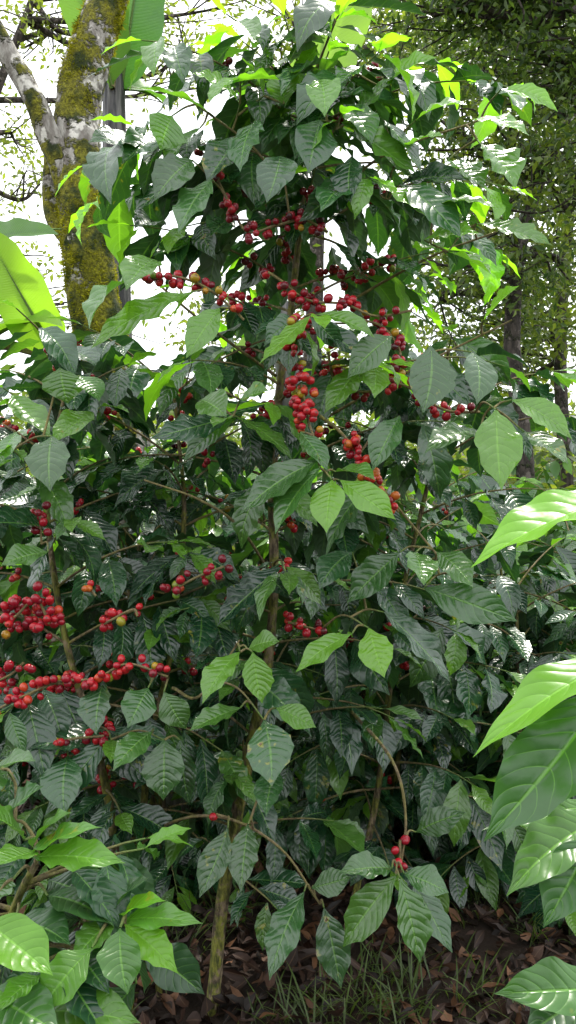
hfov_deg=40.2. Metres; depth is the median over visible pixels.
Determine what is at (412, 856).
coffee plant
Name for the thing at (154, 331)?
sky
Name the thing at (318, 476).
coffee plant
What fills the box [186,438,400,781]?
coffee plant
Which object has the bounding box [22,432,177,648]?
coffee plant
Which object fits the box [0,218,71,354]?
banana plant
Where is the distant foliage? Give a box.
[0,363,575,579]
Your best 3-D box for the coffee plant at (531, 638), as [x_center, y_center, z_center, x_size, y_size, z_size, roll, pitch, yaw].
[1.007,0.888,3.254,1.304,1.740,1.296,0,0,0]
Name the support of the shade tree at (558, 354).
on the ground at (486, 943)
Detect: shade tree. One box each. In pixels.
[0,0,289,359]
[142,0,478,429]
[313,0,575,489]
[336,0,575,492]
[358,0,575,182]
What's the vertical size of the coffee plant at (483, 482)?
2.038 m
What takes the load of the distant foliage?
on the ground at (486, 943)
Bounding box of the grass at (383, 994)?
[78,776,573,1023]
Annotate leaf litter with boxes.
[0,725,575,1023]
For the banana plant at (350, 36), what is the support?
on the ground at (486, 943)
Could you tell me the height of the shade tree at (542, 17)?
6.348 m
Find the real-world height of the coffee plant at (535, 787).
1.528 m
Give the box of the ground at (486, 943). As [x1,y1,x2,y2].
[0,447,575,1023]
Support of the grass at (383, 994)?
on the ground at (486, 943)
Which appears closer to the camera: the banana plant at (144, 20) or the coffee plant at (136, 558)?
the coffee plant at (136, 558)
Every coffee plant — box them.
[0,0,575,1017]
[0,414,134,905]
[0,437,302,925]
[0,748,204,1023]
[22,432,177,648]
[59,432,243,672]
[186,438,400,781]
[196,463,417,643]
[245,487,529,906]
[265,470,388,612]
[337,468,558,784]
[391,516,575,935]
[399,470,575,674]
[434,454,572,548]
[467,520,575,782]
[472,489,575,1023]
[480,477,575,665]
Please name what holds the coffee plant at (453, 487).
on the ground at (486, 943)
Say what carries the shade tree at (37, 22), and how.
on the ground at (486, 943)
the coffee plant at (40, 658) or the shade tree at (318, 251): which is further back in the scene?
the shade tree at (318, 251)
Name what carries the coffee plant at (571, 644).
on the ground at (486, 943)
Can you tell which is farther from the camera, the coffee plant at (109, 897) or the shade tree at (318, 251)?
the shade tree at (318, 251)
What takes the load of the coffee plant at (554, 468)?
on the ground at (486, 943)
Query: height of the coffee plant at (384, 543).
2.090 m
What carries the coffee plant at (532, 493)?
on the ground at (486, 943)
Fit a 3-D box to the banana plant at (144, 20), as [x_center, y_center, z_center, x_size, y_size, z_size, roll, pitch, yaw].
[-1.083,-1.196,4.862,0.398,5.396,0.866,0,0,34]
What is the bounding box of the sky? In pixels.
[0,0,575,445]
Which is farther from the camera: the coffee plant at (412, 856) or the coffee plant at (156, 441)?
the coffee plant at (156, 441)
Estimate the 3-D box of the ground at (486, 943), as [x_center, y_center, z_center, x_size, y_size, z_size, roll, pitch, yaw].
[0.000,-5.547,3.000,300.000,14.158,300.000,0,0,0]
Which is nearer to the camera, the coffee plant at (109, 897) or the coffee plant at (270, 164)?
the coffee plant at (109, 897)
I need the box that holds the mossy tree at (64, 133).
[0,0,199,810]
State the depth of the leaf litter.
2.53 m
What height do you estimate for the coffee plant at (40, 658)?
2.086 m
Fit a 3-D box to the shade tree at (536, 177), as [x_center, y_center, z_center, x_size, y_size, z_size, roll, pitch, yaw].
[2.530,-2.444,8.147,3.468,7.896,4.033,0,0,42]
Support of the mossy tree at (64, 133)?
on the ground at (486, 943)
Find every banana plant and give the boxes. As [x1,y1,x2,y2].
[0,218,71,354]
[58,0,165,490]
[189,0,371,779]

